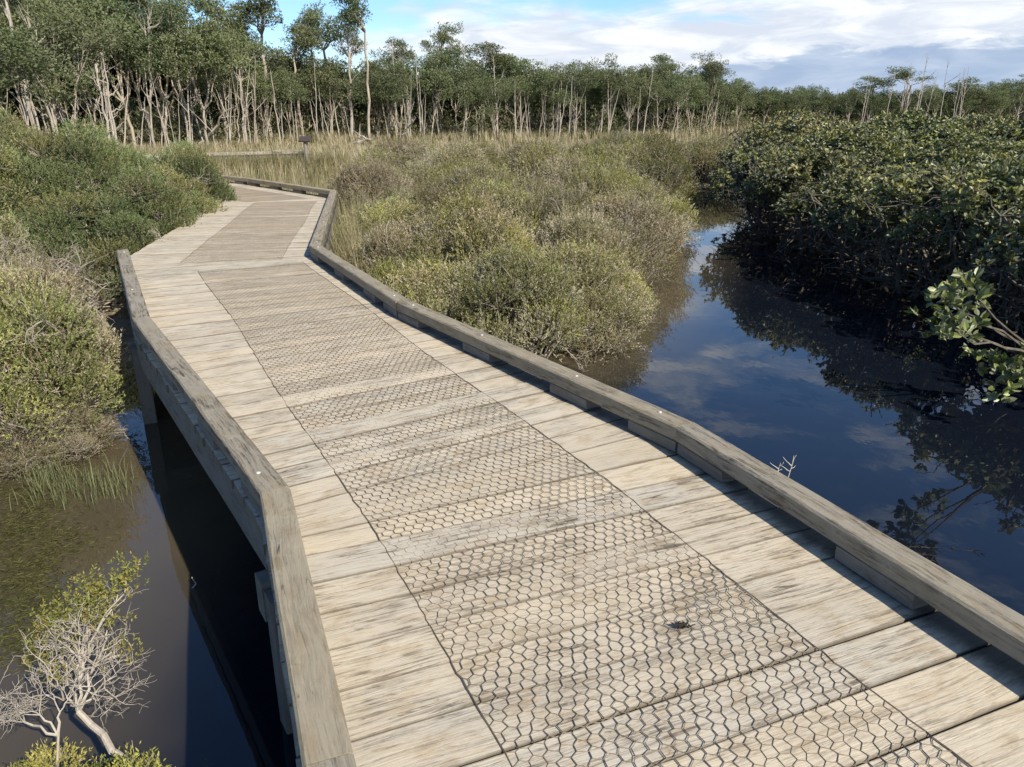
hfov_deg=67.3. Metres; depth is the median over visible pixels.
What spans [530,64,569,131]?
swamp tree
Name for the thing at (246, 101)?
dead tree
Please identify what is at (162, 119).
dead tree
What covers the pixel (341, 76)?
swamp tree
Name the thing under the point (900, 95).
swamp tree
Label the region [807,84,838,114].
swamp tree
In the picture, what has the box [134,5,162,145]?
dead tree
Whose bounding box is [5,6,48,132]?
dead tree
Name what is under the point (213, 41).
swamp tree
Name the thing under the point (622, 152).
shrub
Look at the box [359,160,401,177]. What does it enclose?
shrub
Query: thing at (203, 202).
shrub
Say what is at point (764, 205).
mangrove tree
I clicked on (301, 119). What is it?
dead tree
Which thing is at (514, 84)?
swamp tree
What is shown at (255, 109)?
dead tree
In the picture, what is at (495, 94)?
dead tree
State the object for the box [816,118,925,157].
mangrove tree
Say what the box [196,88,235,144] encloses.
fallen tree
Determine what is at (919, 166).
mangrove tree
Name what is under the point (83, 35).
tree
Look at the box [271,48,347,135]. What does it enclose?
swamp tree
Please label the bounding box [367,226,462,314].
shrub
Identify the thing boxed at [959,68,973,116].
dead tree
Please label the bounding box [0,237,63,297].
shrub
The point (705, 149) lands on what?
shrub
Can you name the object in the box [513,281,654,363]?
shrub
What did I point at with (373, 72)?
swamp tree
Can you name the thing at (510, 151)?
shrub
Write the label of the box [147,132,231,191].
shrub
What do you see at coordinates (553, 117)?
dead tree
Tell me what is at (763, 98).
swamp tree
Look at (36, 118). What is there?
dead tree
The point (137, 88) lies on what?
swamp tree
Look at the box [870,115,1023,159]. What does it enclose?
mangrove tree
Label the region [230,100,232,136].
dead tree
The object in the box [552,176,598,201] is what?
shrub
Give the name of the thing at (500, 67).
swamp tree
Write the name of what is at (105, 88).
dead tree
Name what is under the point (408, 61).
swamp tree
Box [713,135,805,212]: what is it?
mangrove tree
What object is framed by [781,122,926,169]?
mangrove tree
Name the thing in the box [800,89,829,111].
swamp tree
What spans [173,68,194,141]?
dead tree
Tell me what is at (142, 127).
dead tree
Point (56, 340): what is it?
shrub
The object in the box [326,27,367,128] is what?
lone tree
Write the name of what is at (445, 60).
swamp tree
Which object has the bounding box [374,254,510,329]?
shrub
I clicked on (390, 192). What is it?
shrub
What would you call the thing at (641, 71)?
swamp tree
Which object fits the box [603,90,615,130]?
dead tree
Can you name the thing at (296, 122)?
dead tree
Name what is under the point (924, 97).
swamp tree
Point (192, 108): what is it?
dead tree
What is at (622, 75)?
swamp tree
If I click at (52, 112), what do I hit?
dead tree
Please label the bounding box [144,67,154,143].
dead tree
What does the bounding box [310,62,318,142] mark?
dead tree
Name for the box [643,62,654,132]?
dead tree
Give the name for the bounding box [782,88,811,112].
swamp tree
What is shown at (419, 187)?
shrub
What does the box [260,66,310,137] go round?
swamp tree
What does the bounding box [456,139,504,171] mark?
shrub
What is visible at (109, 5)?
swamp tree
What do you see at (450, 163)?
shrub
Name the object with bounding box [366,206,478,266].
shrub
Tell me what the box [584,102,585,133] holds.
dead tree
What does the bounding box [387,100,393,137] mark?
dead tree
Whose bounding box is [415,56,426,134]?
dead tree
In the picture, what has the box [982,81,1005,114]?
swamp tree
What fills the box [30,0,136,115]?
swamp tree
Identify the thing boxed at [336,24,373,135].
dead tree
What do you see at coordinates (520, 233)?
shrub
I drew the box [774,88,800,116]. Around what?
swamp tree
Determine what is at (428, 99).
swamp tree
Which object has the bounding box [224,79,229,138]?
dead tree
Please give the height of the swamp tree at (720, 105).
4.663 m
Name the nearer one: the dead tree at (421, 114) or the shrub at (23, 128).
the shrub at (23, 128)
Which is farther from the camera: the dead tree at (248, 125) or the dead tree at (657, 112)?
the dead tree at (657, 112)
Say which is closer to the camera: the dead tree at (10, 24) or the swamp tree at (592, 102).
the dead tree at (10, 24)
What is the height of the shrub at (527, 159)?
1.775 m
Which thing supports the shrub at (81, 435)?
in the water
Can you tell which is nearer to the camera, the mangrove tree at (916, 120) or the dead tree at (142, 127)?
the mangrove tree at (916, 120)
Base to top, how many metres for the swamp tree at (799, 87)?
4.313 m
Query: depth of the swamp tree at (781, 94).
75.22 m
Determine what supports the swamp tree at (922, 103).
on the terrain at (124, 321)
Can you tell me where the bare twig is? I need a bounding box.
[782,456,795,476]
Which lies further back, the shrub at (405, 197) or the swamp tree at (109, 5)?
the swamp tree at (109, 5)
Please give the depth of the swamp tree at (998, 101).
73.70 m
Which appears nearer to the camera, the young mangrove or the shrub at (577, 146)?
the young mangrove
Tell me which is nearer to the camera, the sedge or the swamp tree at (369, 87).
the sedge
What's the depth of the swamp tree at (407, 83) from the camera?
55.27 m
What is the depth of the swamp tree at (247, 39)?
42.69 m
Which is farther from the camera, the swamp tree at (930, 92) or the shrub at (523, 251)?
the swamp tree at (930, 92)
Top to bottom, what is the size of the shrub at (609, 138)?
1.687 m
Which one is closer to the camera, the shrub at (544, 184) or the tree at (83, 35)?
the shrub at (544, 184)
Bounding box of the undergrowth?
[3,96,1023,151]
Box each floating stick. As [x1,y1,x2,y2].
[916,552,935,555]
[951,547,985,553]
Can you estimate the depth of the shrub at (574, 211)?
10.72 m
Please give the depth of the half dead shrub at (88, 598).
2.76 m
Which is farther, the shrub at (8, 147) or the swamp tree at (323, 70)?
the swamp tree at (323, 70)
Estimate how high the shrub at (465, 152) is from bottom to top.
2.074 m
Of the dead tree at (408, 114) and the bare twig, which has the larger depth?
the dead tree at (408, 114)
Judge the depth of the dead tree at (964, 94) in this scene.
69.83 m
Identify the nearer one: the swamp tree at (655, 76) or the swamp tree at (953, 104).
the swamp tree at (655, 76)
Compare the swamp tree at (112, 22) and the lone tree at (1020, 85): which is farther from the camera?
the lone tree at (1020, 85)
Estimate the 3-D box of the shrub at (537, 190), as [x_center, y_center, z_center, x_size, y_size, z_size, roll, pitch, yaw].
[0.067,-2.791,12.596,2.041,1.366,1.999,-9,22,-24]
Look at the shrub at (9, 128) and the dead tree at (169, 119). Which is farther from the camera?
the dead tree at (169, 119)
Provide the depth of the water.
5.42 m
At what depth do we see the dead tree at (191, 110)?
38.01 m
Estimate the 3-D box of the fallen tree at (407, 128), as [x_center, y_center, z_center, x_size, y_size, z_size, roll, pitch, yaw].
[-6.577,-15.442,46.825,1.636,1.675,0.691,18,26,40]
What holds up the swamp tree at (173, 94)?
on the terrain at (124, 321)
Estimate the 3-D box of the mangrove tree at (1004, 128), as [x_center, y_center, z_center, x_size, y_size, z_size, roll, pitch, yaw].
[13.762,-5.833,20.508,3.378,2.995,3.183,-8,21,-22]
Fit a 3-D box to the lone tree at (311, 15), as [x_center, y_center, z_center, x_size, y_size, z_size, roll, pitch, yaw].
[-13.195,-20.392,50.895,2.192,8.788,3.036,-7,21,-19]
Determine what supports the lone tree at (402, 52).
on the terrain at (124, 321)
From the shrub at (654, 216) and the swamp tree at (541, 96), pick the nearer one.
the shrub at (654, 216)
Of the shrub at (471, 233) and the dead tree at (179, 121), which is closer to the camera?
the shrub at (471, 233)
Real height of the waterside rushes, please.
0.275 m
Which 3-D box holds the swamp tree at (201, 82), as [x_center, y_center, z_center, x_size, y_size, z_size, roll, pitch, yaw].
[-15.615,-15.160,40.115,3.941,6.215,5.461,12,23,30]
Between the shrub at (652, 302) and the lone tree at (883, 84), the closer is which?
the shrub at (652, 302)
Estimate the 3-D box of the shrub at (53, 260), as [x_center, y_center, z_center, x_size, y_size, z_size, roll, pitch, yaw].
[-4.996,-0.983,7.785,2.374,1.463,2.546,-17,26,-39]
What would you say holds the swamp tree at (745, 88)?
on the terrain at (124, 321)
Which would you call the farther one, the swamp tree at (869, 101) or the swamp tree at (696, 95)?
the swamp tree at (869, 101)
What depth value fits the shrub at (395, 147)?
20.40 m
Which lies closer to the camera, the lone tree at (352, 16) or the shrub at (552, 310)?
the shrub at (552, 310)
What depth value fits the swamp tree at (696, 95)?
56.41 m
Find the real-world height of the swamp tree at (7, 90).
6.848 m
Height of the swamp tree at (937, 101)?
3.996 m
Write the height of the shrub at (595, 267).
1.183 m
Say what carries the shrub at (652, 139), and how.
on the terrain at (124, 321)
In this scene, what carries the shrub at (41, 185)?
on the terrain at (124, 321)
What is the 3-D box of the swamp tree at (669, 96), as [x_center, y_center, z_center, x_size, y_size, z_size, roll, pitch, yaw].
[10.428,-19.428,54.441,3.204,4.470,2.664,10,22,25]
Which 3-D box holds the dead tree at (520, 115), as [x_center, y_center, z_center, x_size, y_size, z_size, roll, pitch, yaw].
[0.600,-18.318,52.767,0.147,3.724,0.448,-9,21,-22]
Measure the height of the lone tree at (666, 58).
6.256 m
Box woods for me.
[0,6,1023,140]
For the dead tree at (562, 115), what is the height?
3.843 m
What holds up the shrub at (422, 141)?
on the terrain at (124, 321)
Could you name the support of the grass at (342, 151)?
on the terrain at (124, 321)
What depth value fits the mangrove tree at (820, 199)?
11.74 m
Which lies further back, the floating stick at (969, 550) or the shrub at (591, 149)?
the shrub at (591, 149)
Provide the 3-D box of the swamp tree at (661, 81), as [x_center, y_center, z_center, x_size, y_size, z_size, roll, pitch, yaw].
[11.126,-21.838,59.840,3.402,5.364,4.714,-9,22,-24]
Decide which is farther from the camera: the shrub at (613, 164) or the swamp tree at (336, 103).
the swamp tree at (336, 103)
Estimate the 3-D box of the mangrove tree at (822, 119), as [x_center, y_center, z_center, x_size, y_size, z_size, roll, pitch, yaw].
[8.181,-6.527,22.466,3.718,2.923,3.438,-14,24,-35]
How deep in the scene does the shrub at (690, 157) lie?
24.46 m
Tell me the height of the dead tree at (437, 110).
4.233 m
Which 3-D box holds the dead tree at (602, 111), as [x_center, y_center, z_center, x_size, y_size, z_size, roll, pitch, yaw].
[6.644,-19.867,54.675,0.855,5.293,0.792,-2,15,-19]
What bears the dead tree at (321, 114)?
on the terrain at (124, 321)
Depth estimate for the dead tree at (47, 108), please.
31.87 m
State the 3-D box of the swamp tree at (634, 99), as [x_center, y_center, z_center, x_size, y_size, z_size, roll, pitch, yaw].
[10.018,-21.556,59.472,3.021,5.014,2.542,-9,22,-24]
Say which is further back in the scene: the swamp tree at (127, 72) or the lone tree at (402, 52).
the lone tree at (402, 52)
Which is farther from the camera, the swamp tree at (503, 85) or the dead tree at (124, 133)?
the swamp tree at (503, 85)
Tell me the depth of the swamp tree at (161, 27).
39.98 m
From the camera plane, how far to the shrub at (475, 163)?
14.30 m
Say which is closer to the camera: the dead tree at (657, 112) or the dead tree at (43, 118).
the dead tree at (43, 118)
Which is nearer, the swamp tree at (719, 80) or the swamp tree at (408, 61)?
the swamp tree at (408, 61)
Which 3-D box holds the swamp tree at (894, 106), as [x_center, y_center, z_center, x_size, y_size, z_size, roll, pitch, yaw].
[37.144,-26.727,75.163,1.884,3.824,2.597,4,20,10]
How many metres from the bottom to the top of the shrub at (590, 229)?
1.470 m
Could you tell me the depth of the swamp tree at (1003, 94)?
77.78 m
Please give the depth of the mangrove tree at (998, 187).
8.64 m
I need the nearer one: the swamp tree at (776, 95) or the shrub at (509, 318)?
the shrub at (509, 318)
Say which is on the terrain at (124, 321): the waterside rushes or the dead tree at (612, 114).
the dead tree at (612, 114)
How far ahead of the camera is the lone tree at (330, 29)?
47.28 m
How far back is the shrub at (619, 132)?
25.35 m
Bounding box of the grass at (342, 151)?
[119,122,910,190]
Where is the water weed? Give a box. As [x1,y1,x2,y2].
[0,460,134,683]
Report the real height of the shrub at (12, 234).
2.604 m
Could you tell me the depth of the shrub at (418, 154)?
19.28 m
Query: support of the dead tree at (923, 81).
on the terrain at (124, 321)
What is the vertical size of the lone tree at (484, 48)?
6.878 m
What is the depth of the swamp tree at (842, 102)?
70.44 m
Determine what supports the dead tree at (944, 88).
on the terrain at (124, 321)
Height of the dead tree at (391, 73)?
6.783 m
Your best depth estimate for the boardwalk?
2.69 m
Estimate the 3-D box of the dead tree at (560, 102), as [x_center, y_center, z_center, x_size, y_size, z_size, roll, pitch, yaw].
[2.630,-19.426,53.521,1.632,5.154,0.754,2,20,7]
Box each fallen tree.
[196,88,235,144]
[348,126,374,144]
[398,117,415,138]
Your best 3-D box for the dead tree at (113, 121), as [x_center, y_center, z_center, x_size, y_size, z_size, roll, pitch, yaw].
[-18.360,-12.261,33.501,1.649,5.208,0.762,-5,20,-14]
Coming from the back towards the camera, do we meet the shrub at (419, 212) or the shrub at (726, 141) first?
the shrub at (726, 141)
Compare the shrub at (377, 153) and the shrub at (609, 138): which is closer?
the shrub at (377, 153)
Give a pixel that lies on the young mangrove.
(957, 323)
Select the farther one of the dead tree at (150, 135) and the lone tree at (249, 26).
the lone tree at (249, 26)
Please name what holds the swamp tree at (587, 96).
on the terrain at (124, 321)
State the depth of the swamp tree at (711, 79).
65.05 m
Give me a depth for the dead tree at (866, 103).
71.12 m
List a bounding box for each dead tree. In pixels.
[1,0,47,131]
[1,2,39,129]
[3,75,26,118]
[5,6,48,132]
[9,91,26,128]
[15,1,55,134]
[33,38,59,133]
[36,92,49,133]
[61,57,75,139]
[75,56,127,139]
[75,62,96,133]
[83,45,117,144]
[87,2,126,143]
[91,52,116,125]
[94,56,110,137]
[120,88,127,145]
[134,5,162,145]
[138,99,144,145]
[143,102,154,146]
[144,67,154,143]
[144,68,167,144]
[153,0,198,128]
[155,91,169,145]
[160,94,165,143]
[162,91,174,143]
[170,0,203,134]
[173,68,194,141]
[176,59,190,141]
[176,73,189,140]
[177,59,203,143]
[178,99,179,140]
[190,73,210,142]
[201,84,214,143]
[219,77,230,138]
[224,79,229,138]
[229,50,254,143]
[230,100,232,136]
[233,66,250,141]
[244,66,255,129]
[245,73,256,143]
[245,93,250,142]
[247,72,267,141]
[270,70,282,139]
[294,102,299,140]
[297,97,303,133]
[308,95,318,135]
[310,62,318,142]
[319,93,323,132]
[323,65,340,135]
[328,82,333,133]
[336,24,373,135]
[370,38,397,131]
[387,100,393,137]
[406,88,411,135]
[406,89,412,132]
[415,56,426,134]
[419,82,424,138]
[432,77,439,134]
[446,42,466,133]
[492,57,503,140]
[505,94,519,132]
[520,95,521,137]
[532,60,546,135]
[552,69,561,131]
[552,102,555,137]
[556,84,559,133]
[557,89,566,136]
[568,85,571,131]
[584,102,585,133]
[600,71,605,131]
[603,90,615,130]
[608,88,619,133]
[636,89,642,131]
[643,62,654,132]
[650,94,661,132]
[675,99,683,132]
[713,89,719,128]
[862,72,870,117]
[862,77,872,121]
[881,73,895,116]
[904,63,911,111]
[919,54,933,107]
[940,61,957,115]
[947,74,960,116]
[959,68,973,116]
[959,69,968,118]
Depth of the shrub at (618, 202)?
12.36 m
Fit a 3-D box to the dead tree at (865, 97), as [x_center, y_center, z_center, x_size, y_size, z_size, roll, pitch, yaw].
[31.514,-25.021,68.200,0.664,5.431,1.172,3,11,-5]
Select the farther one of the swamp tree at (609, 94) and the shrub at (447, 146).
the swamp tree at (609, 94)
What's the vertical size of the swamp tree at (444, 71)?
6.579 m
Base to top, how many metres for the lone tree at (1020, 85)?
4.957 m
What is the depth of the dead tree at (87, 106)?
34.59 m
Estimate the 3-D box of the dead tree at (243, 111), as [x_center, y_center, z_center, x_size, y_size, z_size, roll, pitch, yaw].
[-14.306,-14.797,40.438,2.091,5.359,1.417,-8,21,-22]
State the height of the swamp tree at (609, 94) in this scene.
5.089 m
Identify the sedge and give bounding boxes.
[222,161,491,319]
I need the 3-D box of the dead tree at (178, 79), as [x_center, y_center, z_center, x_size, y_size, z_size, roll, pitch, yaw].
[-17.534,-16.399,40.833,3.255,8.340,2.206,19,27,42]
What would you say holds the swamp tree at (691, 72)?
on the terrain at (124, 321)
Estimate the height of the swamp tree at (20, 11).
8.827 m
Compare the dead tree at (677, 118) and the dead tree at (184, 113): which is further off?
the dead tree at (677, 118)
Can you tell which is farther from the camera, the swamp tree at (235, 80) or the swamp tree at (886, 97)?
the swamp tree at (886, 97)
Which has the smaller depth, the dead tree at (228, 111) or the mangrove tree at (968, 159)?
the mangrove tree at (968, 159)
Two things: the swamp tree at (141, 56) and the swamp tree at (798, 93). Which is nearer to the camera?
the swamp tree at (141, 56)
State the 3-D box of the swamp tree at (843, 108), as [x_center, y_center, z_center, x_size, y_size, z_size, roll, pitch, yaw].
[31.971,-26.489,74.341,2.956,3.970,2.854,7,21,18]
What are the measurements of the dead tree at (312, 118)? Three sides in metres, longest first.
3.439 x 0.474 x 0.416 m
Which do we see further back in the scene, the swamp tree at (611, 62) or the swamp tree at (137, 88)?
the swamp tree at (611, 62)
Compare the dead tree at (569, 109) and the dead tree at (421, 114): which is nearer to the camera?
the dead tree at (421, 114)
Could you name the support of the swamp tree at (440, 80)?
on the terrain at (124, 321)
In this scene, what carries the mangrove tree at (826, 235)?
on the terrain at (124, 321)
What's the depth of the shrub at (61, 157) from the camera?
10.98 m
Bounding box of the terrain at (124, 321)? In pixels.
[2,107,1023,396]
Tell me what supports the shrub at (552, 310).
on the terrain at (124, 321)
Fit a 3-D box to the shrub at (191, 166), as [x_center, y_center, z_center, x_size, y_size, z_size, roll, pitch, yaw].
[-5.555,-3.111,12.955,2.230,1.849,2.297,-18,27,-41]
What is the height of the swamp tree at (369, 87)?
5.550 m
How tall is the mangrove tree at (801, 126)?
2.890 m
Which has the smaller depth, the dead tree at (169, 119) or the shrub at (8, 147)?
the shrub at (8, 147)
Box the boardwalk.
[116,149,1023,766]
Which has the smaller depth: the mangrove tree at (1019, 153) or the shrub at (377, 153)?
the mangrove tree at (1019, 153)
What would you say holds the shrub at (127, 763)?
in the water
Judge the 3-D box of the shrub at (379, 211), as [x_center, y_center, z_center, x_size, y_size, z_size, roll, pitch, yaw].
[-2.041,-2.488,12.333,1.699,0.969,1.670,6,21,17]
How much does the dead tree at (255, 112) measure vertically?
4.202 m
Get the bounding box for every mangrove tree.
[705,145,826,239]
[712,109,849,151]
[712,141,800,225]
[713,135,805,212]
[736,141,902,256]
[738,107,857,149]
[745,133,804,213]
[762,109,864,131]
[769,158,961,276]
[774,164,918,243]
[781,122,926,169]
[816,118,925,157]
[820,161,1012,301]
[861,107,971,136]
[865,137,1021,272]
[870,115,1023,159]
[886,153,997,226]
[898,111,957,125]
[902,153,1023,333]
[957,113,1021,133]
[959,142,1018,161]
[961,189,1023,347]
[965,136,1011,152]
[967,125,994,143]
[979,113,1023,141]
[1007,143,1023,177]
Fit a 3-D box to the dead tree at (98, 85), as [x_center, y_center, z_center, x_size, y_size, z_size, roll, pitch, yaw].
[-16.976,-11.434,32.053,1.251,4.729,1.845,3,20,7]
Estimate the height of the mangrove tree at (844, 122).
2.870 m
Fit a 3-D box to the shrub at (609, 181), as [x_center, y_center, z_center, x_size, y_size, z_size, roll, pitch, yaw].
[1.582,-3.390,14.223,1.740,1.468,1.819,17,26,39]
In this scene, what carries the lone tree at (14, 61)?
on the terrain at (124, 321)
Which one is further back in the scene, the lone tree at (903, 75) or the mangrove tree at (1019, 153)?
the lone tree at (903, 75)
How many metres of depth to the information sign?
25.40 m
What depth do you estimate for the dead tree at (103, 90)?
34.64 m
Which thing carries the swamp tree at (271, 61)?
on the terrain at (124, 321)
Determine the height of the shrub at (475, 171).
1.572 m
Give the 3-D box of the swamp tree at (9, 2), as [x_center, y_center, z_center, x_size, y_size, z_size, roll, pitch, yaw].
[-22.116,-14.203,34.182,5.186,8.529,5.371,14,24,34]
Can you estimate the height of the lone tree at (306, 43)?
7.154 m
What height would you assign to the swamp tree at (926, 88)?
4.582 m
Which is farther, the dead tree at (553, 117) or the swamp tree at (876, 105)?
the swamp tree at (876, 105)
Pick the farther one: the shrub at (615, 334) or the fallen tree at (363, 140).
the fallen tree at (363, 140)
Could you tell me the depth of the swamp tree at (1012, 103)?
75.27 m
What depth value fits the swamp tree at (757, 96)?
71.46 m
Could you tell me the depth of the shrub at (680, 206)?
12.90 m
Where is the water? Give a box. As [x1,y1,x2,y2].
[0,186,1023,766]
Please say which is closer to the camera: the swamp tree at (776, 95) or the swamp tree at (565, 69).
the swamp tree at (565, 69)
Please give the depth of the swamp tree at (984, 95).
74.77 m
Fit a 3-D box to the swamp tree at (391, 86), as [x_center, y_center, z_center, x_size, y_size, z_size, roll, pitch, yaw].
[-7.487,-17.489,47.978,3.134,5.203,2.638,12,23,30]
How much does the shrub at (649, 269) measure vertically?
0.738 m
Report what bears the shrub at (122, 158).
on the terrain at (124, 321)
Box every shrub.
[0,104,69,165]
[0,105,61,137]
[0,131,65,236]
[0,143,105,288]
[0,181,40,279]
[0,214,126,323]
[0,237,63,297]
[0,250,137,454]
[0,391,140,483]
[0,550,155,766]
[2,122,131,264]
[2,737,129,766]
[8,186,168,308]
[11,118,37,137]
[50,111,157,175]
[54,119,161,162]
[65,159,208,282]
[78,741,207,766]
[114,159,227,217]
[133,141,240,203]
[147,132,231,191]
[322,153,414,214]
[332,191,424,251]
[334,200,410,244]
[335,210,463,303]
[346,141,407,168]
[352,190,422,211]
[355,134,418,158]
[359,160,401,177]
[361,159,419,199]
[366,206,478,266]
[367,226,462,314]
[374,134,439,173]
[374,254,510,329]
[378,178,428,200]
[392,151,441,187]
[394,181,543,304]
[394,183,502,226]
[399,133,449,163]
[407,174,444,204]
[408,180,430,193]
[412,136,503,183]
[412,159,517,206]
[412,168,494,208]
[420,156,478,189]
[421,157,527,190]
[424,236,595,371]
[432,257,545,341]
[433,174,543,243]
[438,132,474,153]
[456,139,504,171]
[471,216,543,257]
[471,249,570,285]
[489,174,553,225]
[492,137,566,183]
[498,138,560,166]
[511,173,560,197]
[513,180,607,244]
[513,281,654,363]
[516,178,561,190]
[520,148,593,186]
[525,145,593,184]
[533,236,661,334]
[534,189,646,281]
[535,198,630,248]
[538,137,579,151]
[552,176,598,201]
[554,199,680,292]
[555,162,635,200]
[559,140,593,154]
[561,149,656,195]
[574,138,634,160]
[582,131,620,149]
[582,190,661,230]
[587,187,702,264]
[591,137,659,177]
[592,270,663,315]
[602,174,703,253]
[605,176,690,232]
[606,118,641,142]
[614,136,705,211]
[615,131,676,148]
[620,128,687,164]
[637,248,662,280]
[677,134,722,175]
[679,145,703,176]
[682,131,731,181]
[702,133,754,175]
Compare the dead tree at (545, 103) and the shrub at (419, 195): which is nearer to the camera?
the shrub at (419, 195)
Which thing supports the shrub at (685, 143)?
on the terrain at (124, 321)
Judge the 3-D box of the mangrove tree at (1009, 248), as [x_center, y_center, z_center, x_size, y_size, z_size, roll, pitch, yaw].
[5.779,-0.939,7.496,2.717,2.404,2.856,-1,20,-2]
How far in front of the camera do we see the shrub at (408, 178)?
16.33 m
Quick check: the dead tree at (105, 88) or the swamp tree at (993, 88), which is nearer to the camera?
the dead tree at (105, 88)
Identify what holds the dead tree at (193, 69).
on the terrain at (124, 321)
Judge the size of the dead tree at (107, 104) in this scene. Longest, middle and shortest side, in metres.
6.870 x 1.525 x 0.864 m
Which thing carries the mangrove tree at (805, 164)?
in the water
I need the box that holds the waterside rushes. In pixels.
[7,443,140,511]
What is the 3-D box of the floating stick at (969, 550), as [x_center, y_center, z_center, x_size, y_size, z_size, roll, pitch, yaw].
[2.620,0.957,4.417,0.172,0.032,0.024,8,21,20]
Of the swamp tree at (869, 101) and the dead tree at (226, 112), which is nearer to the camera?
the dead tree at (226, 112)
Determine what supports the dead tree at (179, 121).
on the terrain at (124, 321)
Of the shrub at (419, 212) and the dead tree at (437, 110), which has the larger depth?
the dead tree at (437, 110)
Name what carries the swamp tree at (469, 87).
on the terrain at (124, 321)
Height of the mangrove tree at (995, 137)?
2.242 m
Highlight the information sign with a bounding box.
[298,136,310,165]
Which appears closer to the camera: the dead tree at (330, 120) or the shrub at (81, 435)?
the shrub at (81, 435)
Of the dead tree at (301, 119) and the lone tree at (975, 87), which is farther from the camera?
the lone tree at (975, 87)
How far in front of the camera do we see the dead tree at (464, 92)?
52.61 m
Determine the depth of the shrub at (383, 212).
11.36 m
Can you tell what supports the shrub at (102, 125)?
on the terrain at (124, 321)
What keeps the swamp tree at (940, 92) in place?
on the terrain at (124, 321)
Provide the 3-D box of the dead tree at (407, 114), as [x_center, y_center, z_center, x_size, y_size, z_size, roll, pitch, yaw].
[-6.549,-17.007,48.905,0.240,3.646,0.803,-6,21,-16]
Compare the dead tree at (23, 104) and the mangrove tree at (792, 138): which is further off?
the dead tree at (23, 104)
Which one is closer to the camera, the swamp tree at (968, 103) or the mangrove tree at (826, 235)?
the mangrove tree at (826, 235)
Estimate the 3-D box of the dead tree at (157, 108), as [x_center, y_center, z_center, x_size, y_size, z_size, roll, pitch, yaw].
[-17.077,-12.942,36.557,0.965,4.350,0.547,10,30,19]
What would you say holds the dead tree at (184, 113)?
on the terrain at (124, 321)
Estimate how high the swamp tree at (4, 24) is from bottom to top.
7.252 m
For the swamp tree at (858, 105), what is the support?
on the terrain at (124, 321)
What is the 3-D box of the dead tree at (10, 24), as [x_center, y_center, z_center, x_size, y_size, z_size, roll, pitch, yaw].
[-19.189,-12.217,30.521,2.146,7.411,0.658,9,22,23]
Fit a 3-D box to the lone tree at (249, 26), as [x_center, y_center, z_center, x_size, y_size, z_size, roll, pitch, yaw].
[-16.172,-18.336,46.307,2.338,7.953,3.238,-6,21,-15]
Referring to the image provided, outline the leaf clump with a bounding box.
[671,620,694,628]
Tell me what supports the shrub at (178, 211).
on the terrain at (124, 321)
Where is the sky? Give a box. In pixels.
[32,0,1023,97]
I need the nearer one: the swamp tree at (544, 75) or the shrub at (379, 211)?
the shrub at (379, 211)
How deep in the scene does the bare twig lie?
5.26 m
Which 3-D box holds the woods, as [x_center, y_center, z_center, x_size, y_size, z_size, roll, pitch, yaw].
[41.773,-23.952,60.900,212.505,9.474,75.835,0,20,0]
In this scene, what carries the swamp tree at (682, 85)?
on the terrain at (124, 321)
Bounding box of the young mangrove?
[904,267,1023,402]
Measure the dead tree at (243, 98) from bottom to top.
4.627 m
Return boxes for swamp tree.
[0,0,51,110]
[0,0,56,92]
[0,0,72,128]
[0,0,102,132]
[0,17,17,116]
[16,0,139,124]
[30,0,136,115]
[43,2,143,126]
[48,0,149,146]
[79,0,154,126]
[95,0,163,133]
[114,0,218,143]
[121,0,202,135]
[143,6,241,125]
[150,0,259,146]
[173,31,263,143]
[180,21,272,133]
[202,31,262,118]
[236,61,292,147]
[246,45,318,132]
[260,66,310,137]
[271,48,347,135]
[275,45,321,116]
[301,55,359,133]
[312,58,372,134]
[312,69,359,131]
[355,58,411,136]
[357,59,387,126]
[358,49,410,118]
[370,59,417,135]
[381,51,424,126]
[390,61,416,122]
[412,66,443,125]
[413,52,457,140]
[416,45,462,128]
[419,41,491,137]
[449,59,495,128]
[450,66,497,136]
[464,75,516,141]
[477,53,521,121]
[491,56,529,125]
[491,73,538,132]
[500,55,564,133]
[525,67,577,138]
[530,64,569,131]
[538,59,585,103]
[549,57,609,131]
[572,65,599,134]
[578,72,615,138]
[582,53,619,121]
[590,68,638,128]
[603,64,663,131]
[612,63,655,126]
[626,72,651,117]
[630,72,673,125]
[636,67,674,123]
[641,76,685,133]
[646,61,705,132]
[662,70,706,129]
[674,62,702,124]
[677,74,713,133]
[699,70,726,122]
[699,72,736,120]
[700,78,738,124]
[714,77,753,132]
[728,81,759,130]
[746,87,771,117]
[755,86,777,123]
[758,86,779,122]
[767,89,784,118]
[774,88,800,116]
[779,85,808,112]
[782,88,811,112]
[789,85,817,112]
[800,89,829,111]
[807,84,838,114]
[815,87,839,117]
[830,89,858,117]
[831,87,867,122]
[851,91,865,118]
[855,87,888,116]
[864,90,895,116]
[868,87,895,125]
[886,90,900,115]
[894,89,916,110]
[896,88,930,111]
[907,83,942,113]
[913,90,939,112]
[916,88,937,114]
[920,87,945,115]
[929,84,954,115]
[947,92,974,115]
[954,89,986,116]
[971,84,997,113]
[974,90,1008,113]
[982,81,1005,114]
[986,89,1011,114]
[994,83,1012,113]
[1007,89,1023,118]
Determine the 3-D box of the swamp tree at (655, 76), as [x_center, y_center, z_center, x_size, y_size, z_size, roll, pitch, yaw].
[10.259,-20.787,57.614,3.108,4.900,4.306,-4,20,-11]
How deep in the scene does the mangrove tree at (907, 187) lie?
10.07 m
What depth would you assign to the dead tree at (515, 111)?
51.94 m
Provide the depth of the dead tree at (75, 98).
33.95 m
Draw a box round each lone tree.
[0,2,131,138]
[0,24,90,135]
[183,0,254,134]
[221,8,258,129]
[227,0,283,136]
[278,23,324,135]
[288,9,357,118]
[292,0,325,130]
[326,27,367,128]
[329,0,372,137]
[379,36,416,131]
[418,21,463,126]
[443,41,512,119]
[644,52,681,123]
[691,50,735,134]
[852,75,896,122]
[883,66,933,113]
[939,76,991,116]
[999,74,1023,118]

